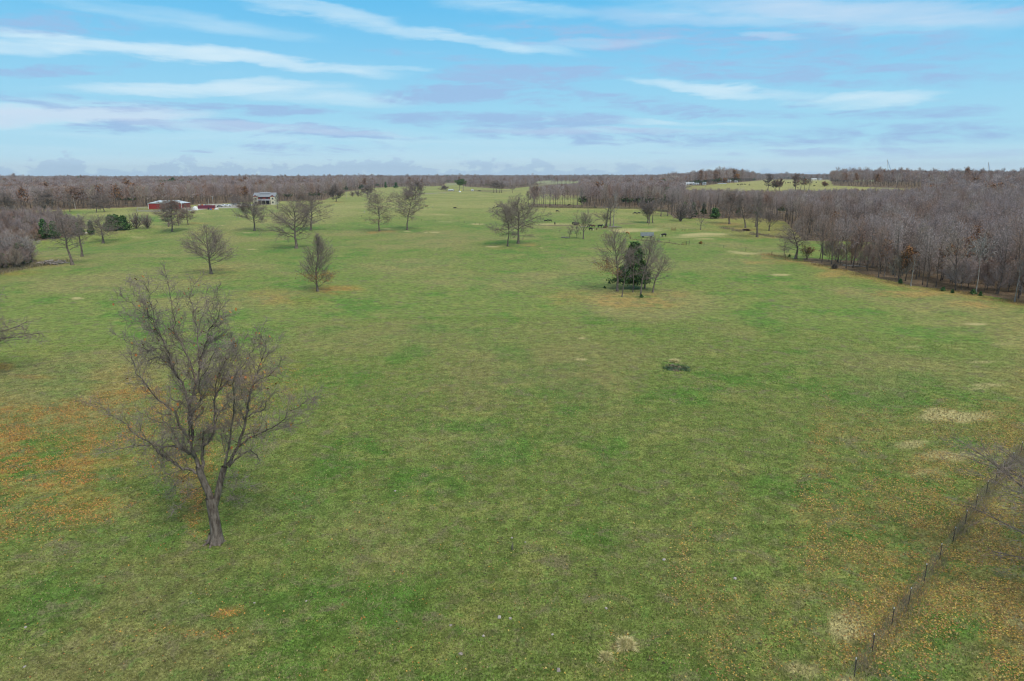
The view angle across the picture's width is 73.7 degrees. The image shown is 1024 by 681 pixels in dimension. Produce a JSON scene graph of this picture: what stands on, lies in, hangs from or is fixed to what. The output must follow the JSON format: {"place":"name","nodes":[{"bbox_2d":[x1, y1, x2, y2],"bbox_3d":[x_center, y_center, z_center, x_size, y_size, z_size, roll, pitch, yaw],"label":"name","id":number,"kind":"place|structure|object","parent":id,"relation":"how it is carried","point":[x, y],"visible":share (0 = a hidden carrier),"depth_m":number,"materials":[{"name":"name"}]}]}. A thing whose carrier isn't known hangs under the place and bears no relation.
{"place":"outdoors","nodes":[
{"label":"outdoors","id":0,"kind":"place"},
{"bbox_2d":[0,174,1023,680],"bbox_3d":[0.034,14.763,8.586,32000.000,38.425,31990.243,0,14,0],"label":"ground","id":1,"kind":"structure","parent":0,"point":[450,254],"depth_m":80.65,"materials":[{"name":"green plant"}]},
{"bbox_2d":[0,192,23,209],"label":"bare tree","id":2,"kind":"object","parent":1,"relation":"on","point":[7,198],"visible":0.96,"depth_m":508.05,"materials":[{"name":"grey plant"}]},
{"bbox_2d":[0,233,41,253],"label":"bare tree","id":3,"kind":"object","parent":1,"relation":"on","point":[25,246],"visible":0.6,"depth_m":239.77,"materials":[{"name":"grey plant"}]},
{"bbox_2d":[0,286,49,346],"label":"bare tree","id":4,"kind":"object","parent":1,"relation":"on","point":[13,335],"visible":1,"depth_m":108.41,"materials":[{"name":"grey plant"}]},
{"bbox_2d":[0,258,79,274],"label":"creek bank brush","id":5,"kind":"object","parent":1,"relation":"on","point":[12,268],"visible":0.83,"depth_m":234.02,"materials":[{"name":"brown plant"}]},
{"bbox_2d":[33,219,49,237],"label":"cedar","id":6,"kind":"object","parent":1,"relation":"on","point":[42,230],"visible":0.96,"depth_m":360.87,"materials":[{"name":"green plant"}]},
{"bbox_2d":[30,188,59,208],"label":"bare tree","id":7,"kind":"object","parent":1,"relation":"on","point":[46,195],"visible":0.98,"depth_m":513.67,"materials":[{"name":"grey plant"}]},
{"bbox_2d":[34,259,68,264],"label":"log pile","id":8,"kind":"object","parent":1,"relation":"on","point":[50,262],"visible":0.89,"depth_m":242.83,"materials":[{"name":"wood"}]},
{"bbox_2d":[47,221,60,238],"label":"cedar","id":9,"kind":"object","parent":1,"relation":"on","point":[52,232],"visible":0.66,"depth_m":363.01,"materials":[{"name":"green plant"}]},
{"bbox_2d":[44,211,90,264],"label":"bare tree","id":10,"kind":"object","parent":1,"relation":"on","point":[62,228],"visible":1,"depth_m":238.93,"materials":[{"name":"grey plant"}]},
{"bbox_2d":[60,213,92,256],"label":"bare tree","id":11,"kind":"object","parent":1,"relation":"on","point":[81,221],"visible":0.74,"depth_m":263.08,"materials":[{"name":"grey plant"}]},
{"bbox_2d":[85,194,105,212],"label":"bare tree","id":12,"kind":"object","parent":1,"relation":"on","point":[95,201],"visible":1,"depth_m":516.03,"materials":[{"name":"grey plant"}]},
{"bbox_2d":[79,213,122,242],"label":"bare tree","id":13,"kind":"object","parent":1,"relation":"on","point":[97,221],"visible":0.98,"depth_m":359.69,"materials":[{"name":"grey plant"}]},
{"bbox_2d":[94,191,115,211],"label":"bare tree","id":14,"kind":"object","parent":1,"relation":"on","point":[105,199],"visible":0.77,"depth_m":526.99,"materials":[{"name":"grey plant"}]},
{"bbox_2d":[116,215,133,229],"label":"cedar","id":15,"kind":"object","parent":1,"relation":"on","point":[123,221],"visible":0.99,"depth_m":394.81,"materials":[{"name":"green plant"}]},
{"bbox_2d":[125,211,149,228],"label":"leafless bush","id":16,"kind":"object","parent":1,"relation":"on","point":[136,221],"visible":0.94,"depth_m":399.58,"materials":[{"name":"grey plant"}]},
{"bbox_2d":[138,214,154,228],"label":"leafless bush","id":17,"kind":"object","parent":1,"relation":"on","point":[146,221],"visible":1,"depth_m":398.33,"materials":[{"name":"grey plant"}]},
{"bbox_2d":[148,200,189,208],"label":"barn","id":18,"kind":"structure","parent":1,"relation":"on","point":[152,205],"depth_m":572.97,"materials":[{"name":"metal"}]},
{"bbox_2d":[150,196,190,231],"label":"bare tree","id":19,"kind":"object","parent":1,"relation":"on","point":[163,205],"visible":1,"depth_m":376.90,"materials":[{"name":"grey plant"}]},
{"bbox_2d":[179,204,196,224],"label":"bare tree","id":20,"kind":"object","parent":1,"relation":"on","point":[189,207],"visible":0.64,"depth_m":411.92,"materials":[{"name":"grey plant"}]},
{"bbox_2d":[73,262,328,548],"bbox_3d":[-25.731,5.872,55.723,22.868,24.813,11.227,0,14,0],"label":"bare tree","id":21,"kind":"object","parent":1,"relation":"on","point":[215,536],"visible":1,"depth_m":54.81,"materials":[{"name":"grey plant"}]},
{"bbox_2d":[177,224,239,273],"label":"bare tree","id":22,"kind":"object","parent":1,"relation":"on","point":[219,247],"visible":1,"depth_m":213.56,"materials":[{"name":"grey plant"}]},
{"bbox_2d":[231,193,272,230],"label":"bare tree","id":23,"kind":"object","parent":1,"relation":"on","point":[246,205],"visible":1,"depth_m":377.74,"materials":[{"name":"grey plant"}]},
{"bbox_2d":[253,192,278,204],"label":"house","id":24,"kind":"structure","parent":1,"relation":"on","point":[267,197],"depth_m":660.89,"materials":[{"name":"beige"}]},
{"bbox_2d":[256,198,317,248],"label":"bare tree","id":25,"kind":"object","parent":1,"relation":"on","point":[282,221],"visible":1,"depth_m":294.25,"materials":[{"name":"grey plant"}]},
{"bbox_2d":[294,191,331,229],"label":"bare tree","id":26,"kind":"object","parent":1,"relation":"on","point":[310,201],"visible":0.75,"depth_m":381.47,"materials":[{"name":"grey plant"}]},
{"bbox_2d":[292,232,339,291],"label":"bare tree","id":27,"kind":"object","parent":1,"relation":"on","point":[318,247],"visible":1,"depth_m":183.81,"materials":[{"name":"grey plant"}]},
{"bbox_2d":[326,184,345,201],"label":"bare tree","id":28,"kind":"object","parent":1,"relation":"on","point":[332,191],"visible":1,"depth_m":724.99,"materials":[{"name":"grey plant"}]},
{"bbox_2d":[360,189,394,230],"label":"bare tree","id":29,"kind":"object","parent":1,"relation":"on","point":[375,199],"visible":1,"depth_m":374.20,"materials":[{"name":"grey plant"}]},
{"bbox_2d":[384,186,426,229],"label":"bare tree","id":30,"kind":"object","parent":1,"relation":"on","point":[398,200],"visible":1,"depth_m":384.81,"materials":[{"name":"grey plant"}]},
{"bbox_2d":[405,178,425,199],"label":"bare tree","id":31,"kind":"object","parent":1,"relation":"on","point":[417,185],"visible":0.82,"depth_m":758.40,"materials":[{"name":"grey plant"}]},
{"bbox_2d":[485,200,526,245],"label":"bare tree","id":32,"kind":"object","parent":1,"relation":"on","point":[507,211],"visible":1,"depth_m":295.50,"materials":[{"name":"grey plant"}]},
{"bbox_2d":[0,166,1023,291],"bbox_3d":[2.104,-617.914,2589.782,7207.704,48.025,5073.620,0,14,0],"label":"woodland","id":33,"kind":"object","parent":1,"relation":"on","point":[957,190],"visible":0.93,"depth_m":606.52,"materials":[{"name":"brown plant"}]},
{"bbox_2d":[0,361,1023,680],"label":"fallen leaves","id":34,"kind":"object","parent":1,"relation":"on","point":[894,561],"visible":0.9,"depth_m":60.36,"materials":[{"name":"orange plant"}]},
{"bbox_2d":[495,192,551,243],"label":"bare tree","id":35,"kind":"object","parent":1,"relation":"on","point":[528,209],"visible":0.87,"depth_m":303.43,"materials":[{"name":"grey plant"}]},
{"bbox_2d":[568,208,595,238],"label":"bare tree","id":36,"kind":"object","parent":1,"relation":"on","point":[584,218],"visible":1,"depth_m":324.96,"materials":[{"name":"grey plant"}]},
{"bbox_2d":[533,205,670,211],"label":"wood brush","id":37,"kind":"object","parent":1,"relation":"on","point":[593,207],"visible":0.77,"depth_m":572.28,"materials":[{"name":"brown plant"}]},
{"bbox_2d":[597,650,614,662],"bbox_3d":[6.112,20.376,44.255,1.295,0.488,1.307,0,14,0],"label":"straw tussock","id":38,"kind":"object","parent":1,"relation":"on","point":[605,655],"visible":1,"depth_m":44.16,"materials":[{"name":"plant"}]},
{"bbox_2d":[590,228,643,291],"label":"bare tree","id":39,"kind":"object","parent":1,"relation":"on","point":[627,253],"visible":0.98,"depth_m":183.18,"materials":[{"name":"grey plant"}]},
{"bbox_2d":[615,635,639,652],"bbox_3d":[7.628,20.030,45.355,1.889,0.620,1.867,0,14,0],"label":"straw tussock","id":40,"kind":"object","parent":1,"relation":"on","point":[626,643],"visible":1,"depth_m":45.16,"materials":[{"name":"beige plant"}]},
{"bbox_2d":[606,241,651,286],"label":"cedar","id":41,"kind":"object","parent":1,"relation":"on","point":[637,280],"visible":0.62,"depth_m":187.49,"materials":[{"name":"green plant"}]},
{"bbox_2d":[628,235,663,296],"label":"bare tree","id":42,"kind":"object","parent":1,"relation":"on","point":[649,248],"visible":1,"depth_m":174.38,"materials":[{"name":"grey plant"}]},
{"bbox_2d":[637,198,655,222],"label":"bare tree","id":43,"kind":"object","parent":1,"relation":"on","point":[646,212],"visible":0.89,"depth_m":424.67,"materials":[{"name":"grey plant"}]},
{"bbox_2d":[634,235,667,287],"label":"bare tree","id":44,"kind":"object","parent":1,"relation":"on","point":[652,253],"visible":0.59,"depth_m":187.72,"materials":[{"name":"grey plant"}]},
{"bbox_2d":[636,251,675,292],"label":"bare tree","id":45,"kind":"object","parent":1,"relation":"on","point":[660,269],"visible":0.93,"depth_m":182.66,"materials":[{"name":"grey plant"}]},
{"bbox_2d":[663,363,691,372],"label":"weed patch","id":46,"kind":"object","parent":1,"relation":"on","point":[672,366],"visible":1,"depth_m":109.68,"materials":[{"name":"green plant"}]},
{"bbox_2d":[672,200,693,220],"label":"bare tree","id":47,"kind":"object","parent":1,"relation":"on","point":[682,212],"visible":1,"depth_m":436.05,"materials":[{"name":"grey plant"}]},
{"bbox_2d":[686,201,700,218],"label":"bare tree","id":48,"kind":"object","parent":1,"relation":"on","point":[691,211],"visible":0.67,"depth_m":456.43,"materials":[{"name":"grey plant"}]},
{"bbox_2d":[709,208,720,217],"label":"cedar","id":49,"kind":"object","parent":1,"relation":"on","point":[715,213],"visible":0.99,"depth_m":451.90,"materials":[{"name":"green plant"}]},
{"bbox_2d":[718,188,746,223],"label":"bare tree","id":50,"kind":"object","parent":1,"relation":"on","point":[731,197],"visible":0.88,"depth_m":411.70,"materials":[{"name":"grey plant"}]},
{"bbox_2d":[737,191,756,227],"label":"bare tree","id":51,"kind":"object","parent":1,"relation":"on","point":[742,200],"visible":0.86,"depth_m":388.10,"materials":[{"name":"grey plant"}]},
{"bbox_2d":[746,191,775,236],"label":"bare tree","id":52,"kind":"object","parent":1,"relation":"on","point":[757,209],"visible":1,"depth_m":336.73,"materials":[{"name":"grey plant"}]},
{"bbox_2d":[719,226,809,240],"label":"tawny hedge brush","id":53,"kind":"object","parent":1,"relation":"on","point":[751,233],"visible":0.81,"depth_m":353.86,"materials":[{"name":"plant"}]},
{"bbox_2d":[763,207,783,230],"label":"bare tree","id":54,"kind":"object","parent":1,"relation":"on","point":[770,219],"visible":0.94,"depth_m":372.23,"materials":[{"name":"grey plant"}]},
{"bbox_2d":[775,225,821,258],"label":"bare tree","id":55,"kind":"object","parent":1,"relation":"on","point":[789,237],"visible":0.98,"depth_m":250.73,"materials":[{"name":"grey plant"}]},
{"bbox_2d":[798,245,816,258],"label":"rust leaved bush","id":56,"kind":"object","parent":1,"relation":"on","point":[808,252],"visible":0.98,"depth_m":250.89,"materials":[{"name":"brown plant"}]},
{"bbox_2d":[809,215,833,261],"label":"woodland tree","id":57,"kind":"object","parent":1,"relation":"on","point":[820,235],"visible":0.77,"depth_m":242.22,"materials":[{"name":"grey plant"}]},
{"bbox_2d":[813,216,832,262],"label":"woodland tree","id":58,"kind":"object","parent":1,"relation":"on","point":[820,228],"visible":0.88,"depth_m":239.49,"materials":[{"name":"grey plant"}]},
{"bbox_2d":[817,215,844,263],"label":"woodland tree","id":59,"kind":"object","parent":1,"relation":"on","point":[828,240],"visible":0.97,"depth_m":235.78,"materials":[{"name":"grey plant"}]},
{"bbox_2d":[834,215,861,267],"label":"woodland tree","id":60,"kind":"object","parent":1,"relation":"on","point":[847,235],"visible":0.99,"depth_m":224.56,"materials":[{"name":"grey plant"}]},
{"bbox_2d":[850,213,868,267],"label":"woodland tree","id":61,"kind":"object","parent":1,"relation":"on","point":[862,224],"visible":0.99,"depth_m":223.85,"materials":[{"name":"grey plant"}]},
{"bbox_2d":[853,216,877,265],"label":"woodland tree","id":62,"kind":"object","parent":1,"relation":"on","point":[866,234],"visible":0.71,"depth_m":228.27,"materials":[{"name":"grey plant"}]},
{"bbox_2d":[866,216,881,267],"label":"woodland tree","id":63,"kind":"object","parent":1,"relation":"on","point":[872,243],"visible":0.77,"depth_m":223.78,"materials":[{"name":"grey plant"}]},
{"bbox_2d":[863,210,891,264],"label":"woodland tree","id":64,"kind":"object","parent":1,"relation":"on","point":[874,226],"visible":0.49,"depth_m":231.01,"materials":[{"name":"grey plant"}]},
{"bbox_2d":[868,227,893,277],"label":"woodland tree","id":65,"kind":"object","parent":1,"relation":"on","point":[878,253],"visible":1,"depth_m":204.75,"materials":[{"name":"grey plant"}]},
{"bbox_2d":[868,224,897,273],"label":"woodland tree","id":66,"kind":"object","parent":1,"relation":"on","point":[881,243],"visible":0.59,"depth_m":212.52,"materials":[{"name":"grey plant"}]},
{"bbox_2d":[878,239,896,276],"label":"woodland tree","id":67,"kind":"object","parent":1,"relation":"on","point":[884,243],"visible":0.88,"depth_m":206.36,"materials":[{"name":"grey plant"}]},
{"bbox_2d":[760,252,1023,306],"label":"wood edge brush","id":68,"kind":"object","parent":1,"relation":"on","point":[844,269],"visible":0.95,"depth_m":202.44,"materials":[{"name":"brown plant"}]},
{"bbox_2d":[885,217,910,274],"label":"woodland tree","id":69,"kind":"object","parent":1,"relation":"on","point":[892,224],"visible":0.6,"depth_m":208.34,"materials":[{"name":"grey plant"}]},
{"bbox_2d":[888,225,911,280],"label":"woodland tree","id":70,"kind":"object","parent":1,"relation":"on","point":[900,239],"visible":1,"depth_m":199.26,"materials":[{"name":"grey plant"}]},
{"bbox_2d":[888,251,912,277],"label":"woodland tree","id":71,"kind":"object","parent":1,"relation":"on","point":[897,264],"visible":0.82,"depth_m":199.81,"materials":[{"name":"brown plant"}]},
{"bbox_2d":[891,222,911,276],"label":"woodland tree","id":72,"kind":"object","parent":1,"relation":"on","point":[898,239],"visible":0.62,"depth_m":204.62,"materials":[{"name":"grey plant"}]},
{"bbox_2d":[890,216,917,273],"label":"woodland tree","id":73,"kind":"object","parent":1,"relation":"on","point":[906,234],"visible":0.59,"depth_m":210.59,"materials":[{"name":"grey plant"}]},
{"bbox_2d":[896,245,919,280],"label":"woodland tree","id":74,"kind":"object","parent":1,"relation":"on","point":[908,254],"visible":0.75,"depth_m":197.36,"materials":[{"name":"brown plant"}]},
{"bbox_2d":[910,220,929,276],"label":"woodland tree","id":75,"kind":"object","parent":1,"relation":"on","point":[920,240],"visible":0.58,"depth_m":206.83,"materials":[{"name":"grey plant"}]},
{"bbox_2d":[911,223,933,278],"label":"woodland tree","id":76,"kind":"object","parent":1,"relation":"on","point":[925,224],"visible":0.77,"depth_m":200.49,"materials":[{"name":"grey plant"}]},
{"bbox_2d":[915,229,938,284],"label":"woodland tree","id":77,"kind":"object","parent":1,"relation":"on","point":[925,249],"visible":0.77,"depth_m":191.37,"materials":[{"name":"grey plant"}]},
{"bbox_2d":[917,234,938,286],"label":"woodland tree","id":78,"kind":"object","parent":1,"relation":"on","point":[930,248],"visible":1,"depth_m":187.20,"materials":[{"name":"grey plant"}]},
{"bbox_2d":[918,249,943,275],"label":"woodland tree","id":79,"kind":"object","parent":1,"relation":"on","point":[926,265],"visible":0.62,"depth_m":198.77,"materials":[{"name":"grey plant"}]},
{"bbox_2d":[921,229,942,280],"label":"woodland tree","id":80,"kind":"object","parent":1,"relation":"on","point":[934,232],"visible":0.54,"depth_m":194.53,"materials":[{"name":"grey plant"}]},
{"bbox_2d":[842,442,1022,679],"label":"wire fence","id":81,"kind":"object","parent":1,"relation":"on","point":[926,567],"visible":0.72,"depth_m":50.67,"materials":[{"name":"metal"}]},
{"bbox_2d":[843,438,1023,679],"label":"fence line weeds","id":82,"kind":"object","parent":1,"relation":"on","point":[945,561],"visible":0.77,"depth_m":52.77,"materials":[{"name":"brown plant"}]},
{"bbox_2d":[926,232,951,286],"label":"woodland tree","id":83,"kind":"object","parent":1,"relation":"on","point":[940,239],"visible":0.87,"depth_m":187.37,"materials":[{"name":"grey plant"}]},
{"bbox_2d":[932,216,958,273],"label":"woodland tree","id":84,"kind":"object","parent":1,"relation":"on","point":[945,229],"visible":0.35,"depth_m":211.06,"materials":[{"name":"grey plant"}]},
{"bbox_2d":[937,243,956,279],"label":"woodland tree","id":85,"kind":"object","parent":1,"relation":"on","point":[943,256],"visible":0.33,"depth_m":199.74,"materials":[{"name":"grey plant"}]},
{"bbox_2d":[938,226,959,280],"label":"woodland tree","id":86,"kind":"object","parent":1,"relation":"on","point":[950,244],"visible":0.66,"depth_m":196.51,"materials":[{"name":"grey plant"}]},
{"bbox_2d":[934,230,974,290],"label":"woodland tree","id":87,"kind":"object","parent":1,"relation":"on","point":[956,261],"visible":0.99,"depth_m":182.61,"materials":[{"name":"grey plant"}]},
{"bbox_2d":[942,257,969,284],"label":"woodland tree","id":88,"kind":"object","parent":1,"relation":"on","point":[950,266],"visible":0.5,"depth_m":187.45,"materials":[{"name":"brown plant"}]},
{"bbox_2d":[942,220,970,256],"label":"woodland tree","id":89,"kind":"object","parent":1,"relation":"on","point":[959,235],"visible":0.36,"depth_m":201.68,"materials":[{"name":"grey plant"}]},
{"bbox_2d":[943,259,975,289],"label":"woodland tree","id":90,"kind":"object","parent":1,"relation":"on","point":[964,273],"visible":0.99,"depth_m":182.63,"materials":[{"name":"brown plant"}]},
{"bbox_2d":[954,228,976,282],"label":"woodland tree","id":91,"kind":"object","parent":1,"relation":"on","point":[968,232],"visible":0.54,"depth_m":195.10,"materials":[{"name":"grey plant"}]},
{"bbox_2d":[954,236,977,283],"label":"woodland tree","id":92,"kind":"object","parent":1,"relation":"on","point":[970,247],"visible":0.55,"depth_m":191.90,"materials":[{"name":"grey plant"}]},
{"bbox_2d":[953,255,982,287],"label":"woodland tree","id":93,"kind":"object","parent":1,"relation":"on","point":[974,263],"visible":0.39,"depth_m":186.40,"materials":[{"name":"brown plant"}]},
{"bbox_2d":[934,417,1023,575],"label":"bare tree","id":94,"kind":"object","parent":1,"relation":"on","point":[994,463],"visible":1,"depth_m":52.71,"materials":[{"name":"grey plant"}]},
{"bbox_2d":[963,233,997,291],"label":"bare tree","id":95,"kind":"object","parent":1,"relation":"on","point":[983,245],"visible":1,"depth_m":175.49,"materials":[{"name":"grey plant"}]},
{"bbox_2d":[975,257,1000,289],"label":"woodland tree","id":96,"kind":"object","parent":1,"relation":"on","point":[992,261],"visible":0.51,"depth_m":183.92,"materials":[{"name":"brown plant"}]},
{"bbox_2d":[984,220,1008,281],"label":"woodland tree","id":97,"kind":"object","parent":1,"relation":"on","point":[994,237],"visible":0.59,"depth_m":194.14,"materials":[{"name":"grey plant"}]},
{"bbox_2d":[983,262,1014,293],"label":"woodland tree","id":98,"kind":"object","parent":1,"relation":"on","point":[998,277],"visible":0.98,"depth_m":177.66,"materials":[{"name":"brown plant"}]},
{"bbox_2d":[987,230,1011,282],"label":"woodland tree","id":99,"kind":"object","parent":1,"relation":"on","point":[996,244],"visible":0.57,"depth_m":190.84,"materials":[{"name":"grey plant"}]},
{"bbox_2d":[990,229,1016,285],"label":"woodland tree","id":100,"kind":"object","parent":1,"relation":"on","point":[1003,249],"visible":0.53,"depth_m":189.66,"materials":[{"name":"grey plant"}]},
{"bbox_2d":[988,225,1022,293],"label":"woodland tree","id":101,"kind":"object","parent":1,"relation":"on","point":[1004,245],"visible":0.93,"depth_m":175.97,"materials":[{"name":"grey plant"}]},
{"bbox_2d":[1006,229,1023,298],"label":"woodland tree","id":102,"kind":"object","parent":1,"relation":"on","point":[1019,254],"visible":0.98,"depth_m":171.12,"materials":[{"name":"grey plant"}]},
{"bbox_2d":[1007,225,1023,286],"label":"woodland tree","id":103,"kind":"object","parent":1,"relation":"on","point":[1015,242],"visible":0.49,"depth_m":185.40,"materials":[{"name":"grey plant"}]},
{"bbox_2d":[1013,258,1023,301],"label":"bare tree","id":104,"kind":"object","parent":1,"relation":"on","point":[1022,265],"visible":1,"depth_m":166.04,"materials":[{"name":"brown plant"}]},
{"bbox_2d":[0,0,1023,175],"label":"sky","id":105,"kind":"structure","parent":0,"point":[88,87],"materials":[{"name":"blue"}]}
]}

